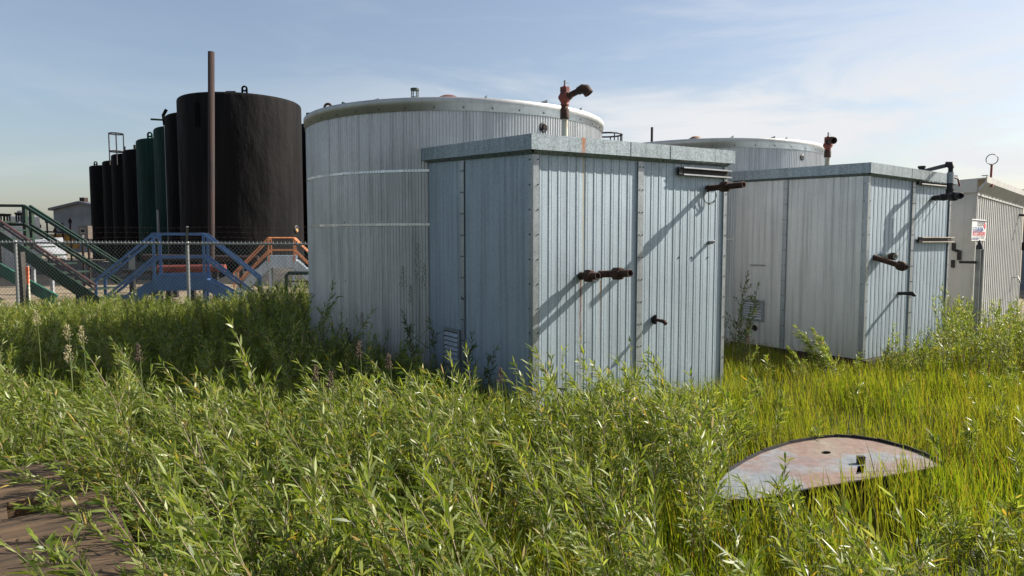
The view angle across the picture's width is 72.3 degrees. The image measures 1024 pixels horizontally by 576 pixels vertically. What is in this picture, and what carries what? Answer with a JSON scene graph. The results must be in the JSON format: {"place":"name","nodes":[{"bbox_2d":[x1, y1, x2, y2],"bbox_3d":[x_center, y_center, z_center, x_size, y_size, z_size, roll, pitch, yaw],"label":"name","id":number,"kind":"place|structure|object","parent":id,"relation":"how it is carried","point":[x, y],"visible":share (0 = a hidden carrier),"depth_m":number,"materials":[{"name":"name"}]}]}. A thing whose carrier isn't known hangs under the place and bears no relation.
{"place":"outdoors","nodes":[
{"label":"outdoors","id":0,"kind":"place"},
{"bbox_2d":[8,210,40,268],"bbox_3d":[-23.962,-2.312,34.523,0.750,3.007,1.200,0,4,0],"label":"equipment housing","id":1,"kind":"object","parent":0,"point":[37,221],"visible":0.13,"depth_m":34.40,"materials":[{"name":"grey metal"}]},
{"bbox_2d":[40,218,79,260],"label":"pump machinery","id":2,"kind":"object","parent":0,"point":[66,238],"visible":0.33,"depth_m":43.83,"materials":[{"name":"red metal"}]},
{"bbox_2d":[63,345,73,417],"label":"grass stalk","id":3,"kind":"object","parent":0,"point":[68,347],"depth_m":4.85,"materials":[{"name":"beige plant"}]},
{"bbox_2d":[48,197,91,251],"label":"building","id":4,"kind":"structure","parent":0,"point":[78,213],"depth_m":84.41,"materials":[{"name":"grey metal"}]},
{"bbox_2d":[128,255,136,281],"bbox_3d":[-14.092,-0.715,26.063,0.240,1.000,0.100,0,4,0],"label":"pipe marker","id":5,"kind":"object","parent":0,"point":[131,264],"visible":0.36,"depth_m":26.00,"materials":[{"name":"grey metal"}]},
{"bbox_2d":[0,295,540,575],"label":"rank grass","id":6,"kind":"structure","parent":0,"point":[259,376],"depth_m":6.75,"materials":[{"name":"green plant"}]},
{"bbox_2d":[0,240,1023,575],"bbox_3d":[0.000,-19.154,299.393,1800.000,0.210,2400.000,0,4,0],"label":"ground","id":7,"kind":"structure","parent":0,"point":[44,280],"depth_m":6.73,"materials":[{"name":"green plant"}]},
{"bbox_2d":[0,213,4,264],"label":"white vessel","id":8,"kind":"object","parent":7,"relation":"on","point":[3,253],"visible":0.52,"depth_m":32.83,"materials":[{"name":"metal"}]},
{"bbox_2d":[3,214,13,268],"bbox_3d":[-23.644,-2.087,32.935,0.316,2.780,0.308,-4,6,-44],"label":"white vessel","id":9,"kind":"object","parent":7,"relation":"on","point":[10,256],"visible":0.53,"depth_m":32.85,"materials":[{"name":"metal"}]},
{"bbox_2d":[14,212,23,245],"bbox_3d":[-23.101,-2.117,32.932,0.310,2.840,0.286,-4,5,-41],"label":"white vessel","id":10,"kind":"object","parent":7,"relation":"on","point":[19,214],"visible":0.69,"depth_m":32.82,"materials":[{"name":"metal"}]},
{"bbox_2d":[18,252,27,306],"bbox_3d":[-9.734,0.007,13.934,0.160,1.449,0.130,0,4,0],"label":"wooden post","id":11,"kind":"object","parent":7,"relation":"on","point":[22,275],"visible":0.43,"depth_m":13.88,"materials":[{"name":"wood"}]},
{"bbox_2d":[25,266,30,306],"bbox_3d":[-9.461,0.157,13.737,0.065,1.176,0.055,0,4,0],"label":"survey stake","id":12,"kind":"object","parent":7,"relation":"on","point":[27,273],"visible":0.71,"depth_m":13.70,"materials":[{"name":"beige paint"}]},
{"bbox_2d":[0,264,57,303],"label":"steel ramp","id":13,"kind":"structure","parent":7,"relation":"on","point":[11,273],"depth_m":14.01,"materials":[{"name":"green paint"}]},
{"bbox_2d":[32,309,41,397],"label":"grass stalk","id":14,"kind":"object","parent":7,"relation":"on","point":[35,316],"depth_m":5.64,"materials":[{"name":"beige plant"}]},
{"bbox_2d":[31,237,66,294],"bbox_3d":[-13.675,-0.645,20.694,0.854,1.708,4.980,-3,5,-33],"label":"sheet cover","id":15,"kind":"object","parent":7,"relation":"on","point":[53,250],"visible":0.33,"depth_m":20.39,"materials":[{"name":"white plastic"}]},
{"bbox_2d":[0,204,123,304],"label":"green staircase","id":16,"kind":"structure","parent":7,"relation":"on","point":[31,210],"depth_m":15.46,"materials":[{"name":"metal"}]},
{"bbox_2d":[63,324,72,452],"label":"grass stalk","id":17,"kind":"object","parent":7,"relation":"on","point":[66,327],"depth_m":5.34,"materials":[{"name":"beige plant"}]},
{"bbox_2d":[0,456,148,575],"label":"wooden slab","id":18,"kind":"structure","parent":7,"relation":"on","point":[14,533],"depth_m":3.12,"materials":[{"name":"brown wood"}]},
{"bbox_2d":[19,520,94,575],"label":"willow branch","id":19,"kind":"object","parent":18,"relation":"on","point":[50,550],"visible":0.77,"depth_m":2.53,"materials":[{"name":"green plant"}]},
{"bbox_2d":[9,476,119,540],"bbox_3d":[-1.881,1.014,3.043,0.564,0.454,0.210,-1,4,-13],"label":"willow branch","id":20,"kind":"object","parent":18,"relation":"on","point":[49,507],"visible":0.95,"depth_m":3.00,"materials":[{"name":"green plant"}]},
{"bbox_2d":[78,326,87,453],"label":"grass stalk","id":21,"kind":"object","parent":7,"relation":"on","point":[81,331],"depth_m":4.94,"materials":[{"name":"beige plant"}]},
{"bbox_2d":[78,226,92,285],"bbox_3d":[-14.630,-1.055,24.097,0.339,2.152,0.276,0,4,0],"label":"control cabinet","id":22,"kind":"object","parent":7,"relation":"on","point":[84,232],"visible":0.7,"depth_m":24.04,"materials":[{"name":"white metal"}]},
{"bbox_2d":[89,161,105,258],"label":"dark tank","id":23,"kind":"object","parent":7,"relation":"on","point":[96,196],"visible":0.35,"depth_m":56.21,"materials":[{"name":"black metal"}]},
{"bbox_2d":[102,160,114,260],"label":"dark tank","id":24,"kind":"object","parent":7,"relation":"on","point":[107,196],"visible":0.21,"depth_m":51.84,"materials":[{"name":"black metal"}]},
{"bbox_2d":[76,333,149,501],"bbox_3d":[-2.228,0.841,3.956,0.376,1.196,0.247,1,4,19],"label":"willow sprig","id":25,"kind":"object","parent":7,"relation":"on","point":[107,385],"visible":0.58,"depth_m":3.92,"materials":[{"name":"green plant"}]},
{"bbox_2d":[108,132,125,262],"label":"dark tank","id":26,"kind":"object","parent":7,"relation":"on","point":[116,163],"visible":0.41,"depth_m":47.16,"materials":[{"name":"black metal"}]},
{"bbox_2d":[122,145,139,262],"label":"dark tank","id":27,"kind":"object","parent":7,"relation":"on","point":[130,192],"visible":0.21,"depth_m":42.68,"materials":[{"name":"black metal"}]},
{"bbox_2d":[133,344,144,501],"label":"grass stalk","id":28,"kind":"object","parent":7,"relation":"on","point":[138,353],"depth_m":4.14,"materials":[{"name":"plant"}]},
{"bbox_2d":[33,292,248,307],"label":"roadside weeds","id":29,"kind":"object","parent":7,"relation":"on","point":[64,300],"visible":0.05,"depth_m":16.39,"materials":[{"name":"green plant"}]},
{"bbox_2d":[136,132,157,264],"bbox_3d":[-18.853,-4.901,40.110,4.496,7.396,4.496,0,4,0],"label":"dark tank","id":30,"kind":"object","parent":7,"relation":"on","point":[145,184],"visible":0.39,"depth_m":38.09,"materials":[{"name":"metal"}]},
{"bbox_2d":[124,482,169,544],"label":"grass stalk","id":31,"kind":"object","parent":7,"relation":"on","point":[126,484],"depth_m":2.83,"materials":[{"name":"beige plant"}]},
{"bbox_2d":[122,269,178,296],"bbox_3d":[-9.972,-0.119,19.539,1.711,0.818,0.120,0,4,0],"label":"flow line","id":32,"kind":"object","parent":7,"relation":"on","point":[132,284],"visible":0.28,"depth_m":19.48,"materials":[{"name":"black metal"}]},
{"bbox_2d":[0,226,307,309],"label":"chain link fence","id":33,"kind":"object","parent":7,"relation":"on","point":[169,243],"visible":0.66,"depth_m":12.83,"materials":[{"name":"metal"}]},
{"bbox_2d":[150,118,168,264],"bbox_3d":[-15.721,-4.626,35.607,4.496,7.475,5.040,0,4,0],"label":"dark tank","id":34,"kind":"object","parent":7,"relation":"on","point":[160,180],"visible":0.22,"depth_m":34.02,"materials":[{"name":"metal"}]},
{"bbox_2d":[29,259,308,287],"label":"earth berm","id":35,"kind":"structure","parent":7,"relation":"on","point":[276,271],"depth_m":28.60,"materials":[{"name":"beige soil"}]},
{"bbox_2d":[162,109,181,264],"bbox_3d":[-13.305,-4.334,32.064,4.558,7.384,4.496,0,4,0],"label":"dark tank","id":36,"kind":"object","parent":7,"relation":"on","point":[169,121],"visible":0.18,"depth_m":30.28,"materials":[{"name":"black metal"}]},
{"bbox_2d":[94,233,261,304],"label":"crossover stairs","id":37,"kind":"structure","parent":7,"relation":"on","point":[168,277],"depth_m":15.28,"materials":[{"name":"blue metal"}]},
{"bbox_2d":[157,264,226,303],"bbox_3d":[-7.988,-0.083,17.537,1.665,1.024,0.200,0,4,0],"label":"flow line","id":38,"kind":"object","parent":7,"relation":"on","point":[193,269],"visible":0.47,"depth_m":17.45,"materials":[{"name":"red paint"}]},
{"bbox_2d":[142,254,258,281],"bbox_3d":[-10.636,-0.594,24.017,3.941,1.142,0.220,0,4,0],"label":"flow line","id":39,"kind":"object","parent":7,"relation":"on","point":[144,257],"visible":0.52,"depth_m":23.91,"materials":[{"name":"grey metal"}]},
{"bbox_2d":[195,435,225,531],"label":"grass stalk","id":40,"kind":"object","parent":7,"relation":"on","point":[199,448],"depth_m":3.14,"materials":[{"name":"plant"}]},
{"bbox_2d":[208,51,214,277],"bbox_3d":[-9.347,-3.595,21.803,0.406,7.344,0.196,0,4,0],"label":"rusty pipe","id":41,"kind":"object","parent":7,"relation":"on","point":[211,142],"visible":0.86,"depth_m":21.69,"materials":[{"name":"red metal"}]},
{"bbox_2d":[0,275,444,414],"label":"weed brush","id":42,"kind":"object","parent":7,"relation":"on","point":[13,344],"visible":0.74,"depth_m":8.09,"materials":[{"name":"green plant"}]},
{"bbox_2d":[176,85,304,277],"bbox_3d":[-10.727,-3.966,27.972,4.613,7.220,4.596,0,4,0],"label":"dark tank","id":43,"kind":"object","parent":7,"relation":"on","point":[258,171],"visible":0.91,"depth_m":25.99,"materials":[{"name":"black metal"}]},
{"bbox_2d":[219,313,318,526],"bbox_3d":[-1.342,0.776,3.982,0.478,1.298,0.447,2,5,31],"label":"willow sprig","id":44,"kind":"object","parent":7,"relation":"on","point":[256,404],"visible":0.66,"depth_m":3.92,"materials":[{"name":"green plant"}]},
{"bbox_2d":[228,282,309,347],"bbox_3d":[-3.230,0.472,9.975,1.236,1.148,1.449,0,4,0],"label":"dark shrub","id":45,"kind":"object","parent":7,"relation":"on","point":[256,315],"visible":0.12,"depth_m":9.54,"materials":[{"name":"green plant"}]},
{"bbox_2d":[233,237,308,293],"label":"crossover stairs","id":46,"kind":"structure","parent":7,"relation":"on","point":[263,270],"depth_m":20.11,"materials":[{"name":"orange metal"}]},
{"bbox_2d":[284,271,308,291],"bbox_3d":[-4.912,0.004,17.042,1.220,0.820,0.090,0,4,0],"label":"pipe barrier","id":47,"kind":"object","parent":7,"relation":"on","point":[293,273],"visible":0.22,"depth_m":16.99,"materials":[{"name":"metal"}]},
{"bbox_2d":[302,112,308,267],"bbox_3d":[-8.618,-4.755,35.927,4.596,7.688,4.596,0,4,0],"label":"dark tank","id":48,"kind":"object","parent":7,"relation":"on","point":[304,187],"visible":0.01,"depth_m":34.16,"materials":[{"name":"black metal"}]},
{"bbox_2d":[311,365,320,477],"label":"grass stalk","id":49,"kind":"object","parent":7,"relation":"on","point":[316,371],"depth_m":4.05,"materials":[{"name":"plant"}]},
{"bbox_2d":[326,371,335,488],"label":"grass stalk","id":50,"kind":"object","parent":7,"relation":"on","point":[330,382],"depth_m":3.95,"materials":[{"name":"plant"}]},
{"bbox_2d":[328,326,352,364],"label":"dark shrub","id":51,"kind":"object","parent":7,"relation":"on","point":[345,344],"visible":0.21,"depth_m":8.35,"materials":[{"name":"green plant"}]},
{"bbox_2d":[355,341,362,452],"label":"grass stalk","id":52,"kind":"object","parent":7,"relation":"on","point":[358,355],"depth_m":4.34,"materials":[{"name":"plant"}]},
{"bbox_2d":[355,312,363,382],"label":"grass stalk","id":53,"kind":"object","parent":7,"relation":"on","point":[363,331],"depth_m":7.65,"materials":[{"name":"green plant"}]},
{"bbox_2d":[384,353,394,490],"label":"grass stalk","id":54,"kind":"object","parent":7,"relation":"on","point":[389,360],"depth_m":4.45,"materials":[{"name":"plant"}]},
{"bbox_2d":[407,284,413,363],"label":"grass stalk","id":55,"kind":"object","parent":7,"relation":"on","point":[412,312],"depth_m":7.53,"materials":[{"name":"green plant"}]},
{"bbox_2d":[400,266,423,360],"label":"grass stalk","id":56,"kind":"object","parent":7,"relation":"on","point":[403,270],"depth_m":7.73,"materials":[{"name":"green plant"}]},
{"bbox_2d":[411,265,426,363],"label":"grass stalk","id":57,"kind":"object","parent":7,"relation":"on","point":[425,289],"depth_m":7.67,"materials":[{"name":"green plant"}]},
{"bbox_2d":[411,243,428,356],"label":"grass stalk","id":58,"kind":"object","parent":7,"relation":"on","point":[419,293],"depth_m":7.57,"materials":[{"name":"green plant"}]},
{"bbox_2d":[401,310,447,375],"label":"dark shrub","id":59,"kind":"object","parent":7,"relation":"on","point":[409,330],"visible":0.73,"depth_m":7.39,"materials":[{"name":"green plant"}]},
{"bbox_2d":[303,87,622,375],"bbox_3d":[-0.787,-0.873,9.963,4.118,3.856,4.118,2,4,26],"label":"silver tank","id":60,"kind":"object","parent":7,"relation":"on","point":[367,181],"visible":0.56,"depth_m":8.11,"materials":[{"name":"metal"}]},
{"bbox_2d":[462,341,491,461],"bbox_3d":[-0.229,0.883,4.643,0.217,1.070,0.312,0,4,0],"label":"willow sprig","id":61,"kind":"object","parent":7,"relation":"on","point":[468,377],"visible":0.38,"depth_m":4.68,"materials":[{"name":"green plant"}]},
{"bbox_2d":[461,330,499,400],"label":"dark shrub","id":62,"kind":"object","parent":7,"relation":"on","point":[472,356],"visible":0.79,"depth_m":6.56,"materials":[{"name":"green plant"}]},
{"bbox_2d":[496,366,503,472],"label":"grass stalk","id":63,"kind":"object","parent":7,"relation":"on","point":[501,375],"depth_m":4.65,"materials":[{"name":"plant"}]},
{"bbox_2d":[0,344,1023,575],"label":"willow thicket","id":64,"kind":"object","parent":7,"relation":"on","point":[164,461],"visible":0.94,"depth_m":3.53,"materials":[{"name":"green plant"}]},
{"bbox_2d":[0,387,83,447],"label":"willow branch","id":65,"kind":"object","parent":64,"relation":"on","point":[5,397],"visible":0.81,"depth_m":3.49,"materials":[{"name":"green plant"}]},
{"bbox_2d":[0,462,100,503],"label":"willow branch","id":66,"kind":"object","parent":64,"relation":"attached to","point":[29,473],"visible":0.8,"depth_m":3.42,"materials":[{"name":"green plant"}]},
{"bbox_2d":[0,415,128,491],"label":"willow branch","id":67,"kind":"object","parent":64,"relation":"attached to","point":[36,456],"visible":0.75,"depth_m":3.35,"materials":[{"name":"green plant"}]},
{"bbox_2d":[366,513,399,575],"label":"grass stalk","id":68,"kind":"object","parent":64,"relation":"on","point":[371,522],"depth_m":2.75,"materials":[{"name":"green plant"}]},
{"bbox_2d":[421,80,745,422],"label":"pump shed","id":69,"kind":"structure","parent":7,"relation":"on","point":[543,243],"depth_m":6.85,"materials":[{"name":"grey metal"}]},
{"bbox_2d":[651,127,652,141],"bbox_3d":[2.442,-0.986,12.361,0.041,3.646,0.041,2,4,22],"label":"vent rod","id":70,"kind":"object","parent":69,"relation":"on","point":[651,134],"visible":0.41,"depth_m":12.22,"materials":[{"name":"black metal"}]},
{"bbox_2d":[568,332,605,474],"bbox_3d":[0.493,0.846,4.960,0.195,1.086,0.397,-3,5,-32],"label":"willow sprig","id":71,"kind":"object","parent":7,"relation":"on","point":[584,360],"visible":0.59,"depth_m":4.93,"materials":[{"name":"green plant"}]},
{"bbox_2d":[614,337,640,453],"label":"willow sprig","id":72,"kind":"object","parent":7,"relation":"on","point":[629,392],"visible":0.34,"depth_m":4.97,"materials":[{"name":"green plant"}]},
{"bbox_2d":[644,135,824,348],"bbox_3d":[3.503,-0.860,12.894,4.078,3.422,4.078,0,4,0],"label":"silver tank","id":73,"kind":"object","parent":7,"relation":"on","point":[762,153],"visible":0.16,"depth_m":10.89,"materials":[{"name":"metal"}]},
{"bbox_2d":[724,271,761,363],"bbox_3d":[2.830,0.442,8.929,0.686,1.384,0.373,1,4,17],"label":"dark shrub","id":74,"kind":"object","parent":7,"relation":"on","point":[740,333],"visible":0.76,"depth_m":8.90,"materials":[{"name":"green plant"}]},
{"bbox_2d":[784,324,844,380],"bbox_3d":[3.647,0.816,8.364,0.689,0.772,0.624,0,4,0],"label":"willow sprig","id":75,"kind":"object","parent":7,"relation":"on","point":[824,349],"visible":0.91,"depth_m":8.38,"materials":[{"name":"green plant"}]},
{"bbox_2d":[716,434,941,532],"bbox_3d":[1.891,1.313,4.600,1.854,0.440,0.784,-2,4,-22],"label":"steel plate","id":76,"kind":"object","parent":7,"relation":"on","point":[815,453],"visible":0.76,"depth_m":4.55,"materials":[{"name":"paint"}]},
{"bbox_2d":[729,132,965,370],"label":"pump shed","id":77,"kind":"structure","parent":7,"relation":"on","point":[852,257],"depth_m":9.88,"materials":[{"name":"metal"}]},
{"bbox_2d":[711,346,1023,567],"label":"willow seedlings","id":78,"kind":"object","parent":7,"relation":"on","point":[969,434],"visible":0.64,"depth_m":5.70,"materials":[{"name":"green plant"}]},
{"bbox_2d":[879,323,930,377],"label":"willow sprig","id":79,"kind":"object","parent":7,"relation":"on","point":[890,362],"visible":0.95,"depth_m":8.59,"materials":[{"name":"green plant"}]},
{"bbox_2d":[928,283,959,352],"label":"willow sprig","id":80,"kind":"object","parent":7,"relation":"on","point":[944,311],"visible":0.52,"depth_m":9.63,"materials":[{"name":"green plant"}]},
{"bbox_2d":[959,240,983,346],"bbox_3d":[7.236,0.089,11.008,0.398,1.690,0.187,-1,4,-9],"label":"channel post","id":81,"kind":"object","parent":7,"relation":"on","point":[978,262],"visible":0.9,"depth_m":10.96,"materials":[{"name":"grey metal"}]},
{"bbox_2d":[971,219,986,240],"bbox_3d":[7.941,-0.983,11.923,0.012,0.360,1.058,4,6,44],"label":"site sign","id":82,"kind":"object","parent":81,"relation":"attached to","point":[978,231],"visible":1,"depth_m":11.89,"materials":[{"name":"white metal"}]},
{"bbox_2d":[946,175,1023,341],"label":"utility building","id":83,"kind":"structure","parent":7,"relation":"on","point":[998,207],"depth_m":12.57,"materials":[{"name":"beige metal"}]},
{"bbox_2d":[985,154,998,186],"bbox_3d":[8.152,-2.001,11.936,0.184,0.564,0.100,4,6,44],"label":"ring marker","id":84,"kind":"object","parent":83,"relation":"attached to","point":[991,170],"visible":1,"depth_m":11.94,"materials":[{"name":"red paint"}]},
{"bbox_2d":[0,0,1023,239],"label":"sky","id":85,"kind":"structure","parent":0,"point":[913,84],"materials":[{"name":"blue"}]},
{"bbox_2d":[1,330,1023,575],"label":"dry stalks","id":86,"kind":"object","parent":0,"point":[803,434],"visible":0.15,"depth_m":6.18,"materials":[{"name":"plant"}]},
{"bbox_2d":[880,290,1023,381],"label":"willow bank","id":87,"kind":"structure","parent":0,"point":[1008,331],"depth_m":8.95,"materials":[{"name":"green plant"}]},
{"bbox_2d":[1020,189,1023,289],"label":"metal building","id":88,"kind":"structure","parent":0,"point":[1022,274],"depth_m":21.98,"materials":[{"name":"metal"}]}
]}

